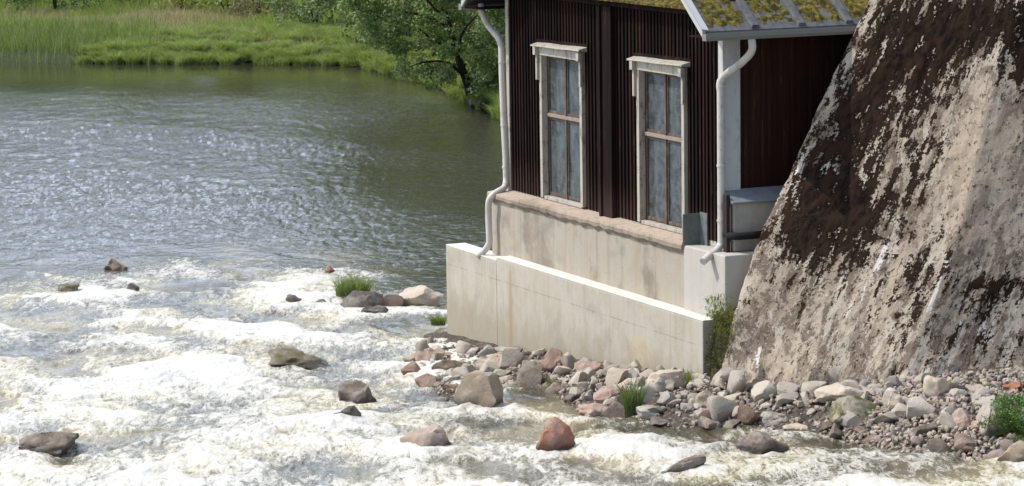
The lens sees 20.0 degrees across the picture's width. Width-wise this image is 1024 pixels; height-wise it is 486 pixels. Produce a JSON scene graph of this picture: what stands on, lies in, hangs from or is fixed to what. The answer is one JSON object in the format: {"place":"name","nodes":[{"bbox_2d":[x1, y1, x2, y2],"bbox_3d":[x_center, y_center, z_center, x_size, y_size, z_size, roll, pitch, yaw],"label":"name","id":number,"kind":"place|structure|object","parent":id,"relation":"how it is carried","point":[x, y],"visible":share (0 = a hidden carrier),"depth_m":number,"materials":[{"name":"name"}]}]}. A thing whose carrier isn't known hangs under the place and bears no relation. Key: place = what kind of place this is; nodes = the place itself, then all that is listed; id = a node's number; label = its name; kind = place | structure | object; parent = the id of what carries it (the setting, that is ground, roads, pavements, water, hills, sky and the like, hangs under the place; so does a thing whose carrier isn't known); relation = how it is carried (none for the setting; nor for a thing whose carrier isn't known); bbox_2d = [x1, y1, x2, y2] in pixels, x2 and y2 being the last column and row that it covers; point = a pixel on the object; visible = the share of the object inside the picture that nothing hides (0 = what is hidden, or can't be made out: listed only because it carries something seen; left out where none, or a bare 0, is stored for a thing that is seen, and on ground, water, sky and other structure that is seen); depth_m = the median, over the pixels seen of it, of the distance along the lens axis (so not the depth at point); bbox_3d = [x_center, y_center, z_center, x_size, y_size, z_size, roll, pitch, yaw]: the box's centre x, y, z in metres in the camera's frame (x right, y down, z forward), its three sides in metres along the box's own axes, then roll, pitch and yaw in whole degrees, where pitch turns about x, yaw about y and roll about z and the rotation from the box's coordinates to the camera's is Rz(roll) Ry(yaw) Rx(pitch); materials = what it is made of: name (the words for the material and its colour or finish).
{"place":"outdoors","nodes":[
{"label":"outdoors","id":0,"kind":"place"},
{"bbox_2d":[0,0,505,110],"bbox_3d":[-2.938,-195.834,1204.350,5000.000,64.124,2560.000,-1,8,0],"label":"ground","id":1,"kind":"structure","parent":0,"point":[63,58],"depth_m":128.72,"materials":[{"name":"plant"}]},
{"bbox_2d":[6,0,104,12],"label":"shrub","id":2,"kind":"object","parent":1,"relation":"on","point":[55,5],"visible":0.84,"depth_m":145.59,"materials":[{"name":"green plant"}]},
{"bbox_2d":[0,9,163,64],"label":"reeds","id":3,"kind":"object","parent":1,"relation":"on","point":[60,32],"visible":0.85,"depth_m":129.88,"materials":[{"name":"green plant"}]},
{"bbox_2d":[154,0,203,9],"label":"shrub","id":4,"kind":"object","parent":1,"relation":"on","point":[183,2],"visible":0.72,"depth_m":146.29,"materials":[{"name":"green plant"}]},
{"bbox_2d":[193,0,256,12],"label":"shrub","id":5,"kind":"object","parent":1,"relation":"on","point":[217,4],"visible":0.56,"depth_m":142.72,"materials":[{"name":"green plant"}]},
{"bbox_2d":[220,0,296,19],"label":"shrub","id":6,"kind":"object","parent":1,"relation":"on","point":[252,3],"visible":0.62,"depth_m":139.70,"materials":[{"name":"green plant"}]},
{"bbox_2d":[69,20,500,121],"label":"sedge","id":7,"kind":"object","parent":1,"relation":"on","point":[232,50],"visible":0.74,"depth_m":125.74,"materials":[{"name":"green plant"}]},
{"bbox_2d":[261,0,358,27],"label":"shrub","id":8,"kind":"object","parent":1,"relation":"on","point":[304,15],"visible":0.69,"depth_m":131.65,"materials":[{"name":"green plant"}]},
{"bbox_2d":[334,0,477,39],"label":"tree","id":9,"kind":"object","parent":1,"relation":"on","point":[353,23],"visible":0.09,"depth_m":123.45,"materials":[{"name":"green plant"}]},
{"bbox_2d":[334,0,505,96],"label":"alder tree","id":10,"kind":"object","parent":1,"relation":"on","point":[482,64],"visible":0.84,"depth_m":103.53,"materials":[{"name":"green plant"}]},
{"bbox_2d":[445,2,505,62],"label":"tree","id":11,"kind":"object","parent":1,"relation":"on","point":[477,23],"visible":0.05,"depth_m":112.20,"materials":[{"name":"green plant"}]},
{"bbox_2d":[458,0,868,317],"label":"powerhouse","id":12,"kind":"structure","parent":1,"relation":"on","point":[639,138],"depth_m":49.55,"materials":[{"name":"paint"}]},
{"bbox_2d":[530,39,587,207],"bbox_3d":[0.900,-2.189,52.617,0.305,2.974,2.090,-5,9,-25],"label":"window","id":13,"kind":"structure","parent":12,"relation":"in","point":[562,107],"depth_m":52.79,"materials":[{"name":"beige paint"}]},
{"bbox_2d":[627,52,691,233],"bbox_3d":[2.529,-1.710,49.159,0.305,2.974,2.057,-5,9,-25],"label":"window","id":14,"kind":"structure","parent":12,"relation":"in","point":[662,171],"depth_m":49.34,"materials":[{"name":"beige paint"}]},
{"bbox_2d":[723,194,729,252],"bbox_3d":[3.495,-0.300,47.174,0.070,0.984,0.120,-5,9,-25],"label":"cable post","id":15,"kind":"object","parent":12,"relation":"on","point":[726,220],"visible":1,"depth_m":47.13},
{"bbox_2d":[722,231,761,239],"bbox_3d":[4.682,-0.208,47.613,2.608,0.124,0.367,-5,9,-25],"label":"pipe","id":16,"kind":"object","parent":12,"relation":"on","point":[743,235],"visible":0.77,"depth_m":47.04,"materials":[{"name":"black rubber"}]},
{"bbox_2d":[725,185,783,251],"bbox_3d":[4.647,-0.450,47.749,2.520,0.981,0.376,-5,9,-25],"label":"utility box","id":17,"kind":"object","parent":12,"relation":"attached to","point":[751,209],"visible":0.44,"depth_m":47.26,"materials":[{"name":"metal"}]},
{"bbox_2d":[0,60,1023,485],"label":"water","id":18,"kind":"structure","parent":0,"point":[218,212],"depth_m":62.30,"materials":[{"name":"liquid"}]},
{"bbox_2d":[18,432,78,456],"bbox_3d":[-7.276,3.167,45.493,0.967,0.447,0.774,-2,8,-10],"label":"boulder","id":19,"kind":"object","parent":18,"relation":"in","point":[57,444],"visible":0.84,"depth_m":45.32,"materials":[{"name":"stone"}]},
{"bbox_2d":[58,282,79,291],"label":"boulder","id":20,"kind":"object","parent":18,"relation":"in","point":[70,287],"visible":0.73,"depth_m":63.94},
{"bbox_2d":[104,258,127,270],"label":"boulder","id":21,"kind":"object","parent":18,"relation":"in","point":[112,264],"visible":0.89,"depth_m":67.32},
{"bbox_2d":[268,347,330,368],"bbox_3d":[-3.901,2.205,53.796,1.241,0.521,0.993,-1,8,0],"label":"boulder","id":22,"kind":"object","parent":18,"relation":"in","point":[285,356],"visible":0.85,"depth_m":53.57,"materials":[{"name":"stone"}]},
{"bbox_2d":[333,405,360,415],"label":"boulder","id":23,"kind":"object","parent":18,"relation":"in","point":[352,410],"visible":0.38,"depth_m":46.34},
{"bbox_2d":[329,273,374,296],"bbox_3d":[-3.411,0.911,62.289,1.111,0.454,0.794,-1,8,0],"label":"grass tuft","id":24,"kind":"object","parent":18,"relation":"in","point":[345,287],"visible":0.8,"depth_m":62.23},
{"bbox_2d":[338,379,376,403],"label":"boulder","id":25,"kind":"object","parent":18,"relation":"in","point":[356,391],"visible":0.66,"depth_m":49.04,"materials":[{"name":"stone"}]},
{"bbox_2d":[340,291,382,307],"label":"boulder","id":26,"kind":"object","parent":18,"relation":"in","point":[360,299],"visible":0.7,"depth_m":60.66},
{"bbox_2d":[361,305,388,312],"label":"boulder","id":27,"kind":"object","parent":18,"relation":"in","point":[377,309],"visible":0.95,"depth_m":60.15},
{"bbox_2d":[381,294,403,306],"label":"boulder","id":28,"kind":"object","parent":18,"relation":"in","point":[392,300],"visible":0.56,"depth_m":60.87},
{"bbox_2d":[399,285,442,306],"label":"boulder","id":29,"kind":"object","parent":18,"relation":"in","point":[421,295],"visible":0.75,"depth_m":61.04,"materials":[{"name":"stone"}]},
{"bbox_2d":[400,424,451,446],"bbox_3d":[-1.290,3.053,44.118,0.762,0.546,0.630,-5,9,-29],"label":"boulder","id":30,"kind":"object","parent":18,"relation":"in","point":[433,435],"visible":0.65,"depth_m":44.00,"materials":[{"name":"stone"}]},
{"bbox_2d":[427,314,446,325],"bbox_3d":[-1.475,1.524,57.784,0.487,0.245,0.338,-1,8,0],"label":"grass tuft","id":31,"kind":"object","parent":18,"relation":"in","point":[436,321],"visible":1,"depth_m":57.76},
{"bbox_2d":[453,370,502,407],"bbox_3d":[-0.504,2.520,47.530,0.778,0.902,0.507,3,9,28],"label":"boulder","id":32,"kind":"object","parent":18,"relation":"in","point":[480,388],"visible":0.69,"depth_m":47.33,"materials":[{"name":"stone"}]},
{"bbox_2d":[536,416,575,450],"bbox_3d":[0.579,3.020,43.433,0.630,0.816,0.532,5,10,35],"label":"boulder","id":33,"kind":"object","parent":18,"relation":"in","point":[557,434],"visible":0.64,"depth_m":43.27,"materials":[{"name":"stone"}]},
{"bbox_2d":[661,455,705,473],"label":"boulder","id":34,"kind":"object","parent":18,"relation":"in","point":[692,462],"visible":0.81,"depth_m":41.07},
{"bbox_2d":[737,430,789,454],"bbox_3d":[3.720,2.994,42.740,0.691,0.463,0.624,5,10,35],"label":"boulder","id":35,"kind":"object","parent":18,"relation":"in","point":[756,442],"visible":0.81,"depth_m":42.53,"materials":[{"name":"stone"}]},
{"bbox_2d":[423,331,1023,461],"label":"gravel bank","id":36,"kind":"structure","parent":0,"point":[819,415],"depth_m":44.67,"materials":[{"name":"gravel"}]},
{"bbox_2d":[401,361,420,374],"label":"rubble stone","id":37,"kind":"object","parent":36,"relation":"on","point":[412,366],"visible":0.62,"depth_m":52.36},
{"bbox_2d":[415,339,428,351],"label":"rubble stone","id":38,"kind":"object","parent":36,"relation":"on","point":[421,345],"visible":0.41,"depth_m":54.68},
{"bbox_2d":[414,373,440,386],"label":"rubble stone","id":39,"kind":"object","parent":36,"relation":"on","point":[427,380],"visible":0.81,"depth_m":50.96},
{"bbox_2d":[414,348,445,360],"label":"boulder","id":40,"kind":"object","parent":36,"relation":"on","point":[425,354],"visible":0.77,"depth_m":53.76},
{"bbox_2d":[431,360,462,369],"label":"boulder","id":41,"kind":"object","parent":36,"relation":"on","point":[445,364],"visible":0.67,"depth_m":52.15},
{"bbox_2d":[451,366,469,376],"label":"rubble stone","id":42,"kind":"object","parent":36,"relation":"on","point":[463,370],"visible":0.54,"depth_m":51.56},
{"bbox_2d":[455,341,475,353],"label":"rubble stone","id":43,"kind":"object","parent":36,"relation":"on","point":[462,347],"visible":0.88,"depth_m":54.36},
{"bbox_2d":[476,344,496,357],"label":"rubble stone","id":44,"kind":"object","parent":36,"relation":"on","point":[487,349],"visible":0.51,"depth_m":53.44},
{"bbox_2d":[473,352,501,369],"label":"boulder","id":45,"kind":"object","parent":36,"relation":"on","point":[494,358],"visible":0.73,"depth_m":52.35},
{"bbox_2d":[479,360,501,371],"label":"rubble stone","id":46,"kind":"object","parent":36,"relation":"on","point":[488,366],"visible":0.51,"depth_m":51.86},
{"bbox_2d":[499,348,523,369],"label":"rubble stone","id":47,"kind":"object","parent":36,"relation":"on","point":[511,357],"visible":0.81,"depth_m":52.01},
{"bbox_2d":[516,365,541,386],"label":"rubble stone","id":48,"kind":"object","parent":36,"relation":"on","point":[529,376],"visible":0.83,"depth_m":50.05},
{"bbox_2d":[538,347,562,373],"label":"boulder","id":49,"kind":"object","parent":36,"relation":"on","point":[550,361],"visible":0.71,"depth_m":50.73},
{"bbox_2d":[545,382,565,393],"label":"rubble stone","id":50,"kind":"object","parent":36,"relation":"on","point":[555,388],"visible":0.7,"depth_m":49.17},
{"bbox_2d":[551,366,571,375],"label":"rubble stone","id":51,"kind":"object","parent":36,"relation":"on","point":[562,370],"visible":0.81,"depth_m":50.22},
{"bbox_2d":[561,352,577,369],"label":"rubble stone","id":52,"kind":"object","parent":36,"relation":"on","point":[568,359],"visible":0.65,"depth_m":50.52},
{"bbox_2d":[568,371,588,386],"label":"rubble stone","id":53,"kind":"object","parent":36,"relation":"on","point":[579,376],"visible":0.7,"depth_m":48.92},
{"bbox_2d":[446,243,714,374],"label":"concrete wall","id":54,"kind":"structure","parent":36,"relation":"on","point":[505,301],"depth_m":51.91,"materials":[{"name":"concrete"}]},
{"bbox_2d":[574,360,600,371],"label":"boulder","id":55,"kind":"object","parent":36,"relation":"on","point":[581,365],"visible":0.62,"depth_m":49.63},
{"bbox_2d":[576,403,607,416],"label":"boulder","id":56,"kind":"object","parent":36,"relation":"on","point":[592,409],"visible":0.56,"depth_m":46.49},
{"bbox_2d":[593,386,620,403],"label":"boulder","id":57,"kind":"object","parent":36,"relation":"on","point":[602,394],"visible":0.73,"depth_m":46.96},
{"bbox_2d":[600,401,624,417],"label":"rubble stone","id":58,"kind":"object","parent":36,"relation":"on","point":[615,409],"visible":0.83,"depth_m":46.13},
{"bbox_2d":[605,367,628,386],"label":"rubble stone","id":59,"kind":"object","parent":36,"relation":"on","point":[614,375],"visible":0.68,"depth_m":47.95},
{"bbox_2d":[615,380,650,417],"bbox_3d":[1.915,2.478,46.060,0.520,0.585,0.512,4,10,31],"label":"reed tuft","id":60,"kind":"object","parent":36,"relation":"on","point":[631,399],"visible":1,"depth_m":46.02,"materials":[{"name":"green plant"}]},
{"bbox_2d":[636,405,656,419],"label":"boulder","id":61,"kind":"object","parent":36,"relation":"on","point":[642,412],"visible":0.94,"depth_m":45.73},
{"bbox_2d":[637,385,655,403],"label":"rubble stone","id":62,"kind":"object","parent":36,"relation":"on","point":[650,395],"visible":0.34,"depth_m":46.52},
{"bbox_2d":[651,416,666,426],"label":"rubble stone","id":63,"kind":"object","parent":36,"relation":"on","point":[657,421],"visible":1,"depth_m":45.27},
{"bbox_2d":[654,377,666,392],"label":"rubble stone","id":64,"kind":"object","parent":36,"relation":"on","point":[659,385],"visible":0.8,"depth_m":46.58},
{"bbox_2d":[645,369,685,390],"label":"boulder","id":65,"kind":"object","parent":36,"relation":"on","point":[670,377],"visible":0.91,"depth_m":46.71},
{"bbox_2d":[656,391,675,405],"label":"rubble stone","id":66,"kind":"object","parent":36,"relation":"on","point":[665,398],"visible":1,"depth_m":46.01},
{"bbox_2d":[686,373,711,387],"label":"rubble stone","id":67,"kind":"object","parent":36,"relation":"on","point":[699,376],"visible":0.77,"depth_m":46.61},
{"bbox_2d":[695,390,711,403],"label":"boulder","id":68,"kind":"object","parent":36,"relation":"on","point":[702,397],"visible":0.66,"depth_m":45.51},
{"bbox_2d":[698,415,716,429],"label":"rubble stone","id":69,"kind":"object","parent":36,"relation":"on","point":[706,423],"visible":1,"depth_m":44.73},
{"bbox_2d":[710,367,733,386],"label":"rubble stone","id":70,"kind":"object","parent":36,"relation":"on","point":[723,373],"visible":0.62,"depth_m":46.02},
{"bbox_2d":[706,395,738,423],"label":"rubble stone","id":71,"kind":"object","parent":36,"relation":"on","point":[720,408],"visible":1,"depth_m":44.80,"materials":[{"name":"stone"}]},
{"bbox_2d":[709,307,736,376],"bbox_3d":[3.332,1.718,47.823,0.697,1.608,2.010,-4,9,-20],"label":"moss ledge","id":72,"kind":"object","parent":36,"relation":"on","point":[714,347],"visible":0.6,"depth_m":47.03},
{"bbox_2d":[702,293,736,342],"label":"hanging grass","id":73,"kind":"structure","parent":72,"relation":"hanging from","point":[730,332],"depth_m":46.89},
{"bbox_2d":[703,308,737,377],"bbox_3d":[3.328,1.636,46.868,0.268,1.260,0.946,-5,9,-27],"label":"hanging moss","id":74,"kind":"object","parent":72,"relation":"hanging from","point":[713,336],"visible":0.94,"depth_m":46.86,"materials":[{"name":"green plant"}]},
{"bbox_2d":[722,419,740,427],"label":"rubble stone","id":75,"kind":"object","parent":36,"relation":"on","point":[731,423],"visible":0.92,"depth_m":44.64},
{"bbox_2d":[725,370,745,394],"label":"rubble stone","id":76,"kind":"object","parent":36,"relation":"on","point":[736,381],"visible":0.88,"depth_m":45.40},
{"bbox_2d":[737,404,758,424],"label":"rubble stone","id":77,"kind":"object","parent":36,"relation":"on","point":[747,414],"visible":1,"depth_m":44.57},
{"bbox_2d":[751,380,776,402],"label":"rubble stone","id":78,"kind":"object","parent":36,"relation":"on","point":[764,389],"visible":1,"depth_m":44.98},
{"bbox_2d":[761,412,785,426],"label":"boulder","id":79,"kind":"object","parent":36,"relation":"on","point":[767,420],"visible":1,"depth_m":44.43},
{"bbox_2d":[776,392,798,403],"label":"rubble stone","id":80,"kind":"object","parent":36,"relation":"on","point":[786,398],"visible":1,"depth_m":44.65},
{"bbox_2d":[777,381,798,394],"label":"rubble stone","id":81,"kind":"object","parent":36,"relation":"on","point":[787,386],"visible":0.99,"depth_m":44.97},
{"bbox_2d":[783,423,807,430],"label":"boulder","id":82,"kind":"object","parent":36,"relation":"on","point":[796,426],"visible":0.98,"depth_m":44.05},
{"bbox_2d":[801,381,826,393],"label":"rubble stone","id":83,"kind":"object","parent":36,"relation":"on","point":[810,387],"visible":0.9,"depth_m":44.84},
{"bbox_2d":[819,421,832,431],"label":"rubble stone","id":84,"kind":"object","parent":36,"relation":"on","point":[826,425],"visible":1,"depth_m":43.73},
{"bbox_2d":[829,423,844,438],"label":"rubble stone","id":85,"kind":"object","parent":36,"relation":"on","point":[835,432],"visible":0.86,"depth_m":43.32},
{"bbox_2d":[814,382,871,401],"bbox_3d":[5.117,2.377,44.426,0.936,0.444,0.531,-2,8,-7],"label":"boulder","id":86,"kind":"object","parent":36,"relation":"on","point":[835,391],"visible":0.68,"depth_m":44.31,"materials":[{"name":"stone"}]},
{"bbox_2d":[840,380,858,388],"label":"rubble stone","id":87,"kind":"object","parent":36,"relation":"on","point":[853,383],"visible":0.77,"depth_m":44.42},
{"bbox_2d":[837,410,862,427],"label":"rubble stone","id":88,"kind":"object","parent":36,"relation":"on","point":[850,419],"visible":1,"depth_m":43.39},
{"bbox_2d":[828,395,875,424],"bbox_3d":[5.154,2.565,43.717,0.774,0.523,0.619,-1,8,0],"label":"boulder","id":89,"kind":"object","parent":36,"relation":"on","point":[860,407],"visible":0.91,"depth_m":43.56,"materials":[{"name":"stone"}]},
{"bbox_2d":[722,0,1023,385],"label":"stone buttress","id":90,"kind":"structure","parent":36,"relation":"on","point":[891,241],"depth_m":46.17,"materials":[{"name":"stone"}]},
{"bbox_2d":[874,411,898,423],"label":"rubble stone","id":91,"kind":"object","parent":36,"relation":"on","point":[890,417],"visible":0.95,"depth_m":43.06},
{"bbox_2d":[881,387,897,405],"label":"rubble stone","id":92,"kind":"object","parent":36,"relation":"on","point":[886,395],"visible":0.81,"depth_m":43.68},
{"bbox_2d":[884,375,900,386],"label":"rubble stone","id":93,"kind":"object","parent":36,"relation":"on","point":[894,380],"visible":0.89,"depth_m":44.54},
{"bbox_2d":[888,393,903,410],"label":"boulder","id":94,"kind":"object","parent":36,"relation":"on","point":[894,399],"visible":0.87,"depth_m":43.51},
{"bbox_2d":[891,403,906,415],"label":"rubble stone","id":95,"kind":"object","parent":36,"relation":"on","point":[899,408],"visible":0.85,"depth_m":43.21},
{"bbox_2d":[911,436,923,446],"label":"rubble stone","id":96,"kind":"object","parent":36,"relation":"on","point":[916,441],"visible":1,"depth_m":42.11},
{"bbox_2d":[906,396,934,420],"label":"rubble stone","id":97,"kind":"object","parent":36,"relation":"on","point":[917,406],"visible":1,"depth_m":43.03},
{"bbox_2d":[909,423,937,438],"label":"rubble stone","id":98,"kind":"object","parent":36,"relation":"on","point":[921,429],"visible":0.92,"depth_m":42.44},
{"bbox_2d":[923,375,949,396],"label":"boulder","id":99,"kind":"object","parent":36,"relation":"on","point":[933,386],"visible":0.98,"depth_m":43.77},
{"bbox_2d":[927,438,952,452],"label":"rubble stone","id":100,"kind":"object","parent":36,"relation":"on","point":[937,445],"visible":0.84,"depth_m":41.60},
{"bbox_2d":[939,411,955,428],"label":"rubble stone","id":101,"kind":"object","parent":36,"relation":"on","point":[946,418],"visible":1,"depth_m":42.44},
{"bbox_2d":[947,388,967,396],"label":"rubble stone","id":102,"kind":"object","parent":36,"relation":"on","point":[953,392],"visible":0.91,"depth_m":43.64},
{"bbox_2d":[951,408,970,428],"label":"boulder","id":103,"kind":"object","parent":36,"relation":"on","point":[961,417],"visible":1,"depth_m":42.35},
{"bbox_2d":[954,433,975,451],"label":"rubble stone","id":104,"kind":"object","parent":36,"relation":"on","point":[961,441],"visible":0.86,"depth_m":41.55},
{"bbox_2d":[965,384,983,392],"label":"boulder","id":105,"kind":"object","parent":36,"relation":"on","point":[974,388],"visible":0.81,"depth_m":43.70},
{"bbox_2d":[971,387,990,397],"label":"rubble stone","id":106,"kind":"object","parent":36,"relation":"on","point":[984,391],"visible":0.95,"depth_m":43.45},
{"bbox_2d":[973,395,994,406],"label":"rubble stone","id":107,"kind":"object","parent":36,"relation":"on","point":[980,402],"visible":0.6,"depth_m":43.01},
{"bbox_2d":[976,403,1001,419],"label":"rubble stone","id":108,"kind":"object","parent":36,"relation":"on","point":[981,411],"visible":0.3,"depth_m":42.30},
{"bbox_2d":[979,406,1006,438],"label":"rubble stone","id":109,"kind":"object","parent":36,"relation":"on","point":[990,430],"visible":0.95,"depth_m":41.87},
{"bbox_2d":[982,449,1004,459],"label":"rubble stone","id":110,"kind":"object","parent":36,"relation":"on","point":[994,453],"visible":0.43,"depth_m":41.01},
{"bbox_2d":[979,390,1023,442],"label":"leafy bush","id":111,"kind":"object","parent":36,"relation":"on","point":[1007,418],"visible":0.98,"depth_m":41.75,"materials":[{"name":"green plant"}]},
{"bbox_2d":[999,439,1013,450],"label":"rubble stone","id":112,"kind":"object","parent":36,"relation":"on","point":[1005,444],"visible":0.34,"depth_m":41.29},
{"bbox_2d":[997,440,1023,461],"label":"boulder","id":113,"kind":"object","parent":36,"relation":"on","point":[1014,452],"visible":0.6,"depth_m":40.39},
{"bbox_2d":[1002,382,1022,389],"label":"boulder","id":114,"kind":"object","parent":36,"relation":"on","point":[1015,385],"visible":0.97,"depth_m":43.73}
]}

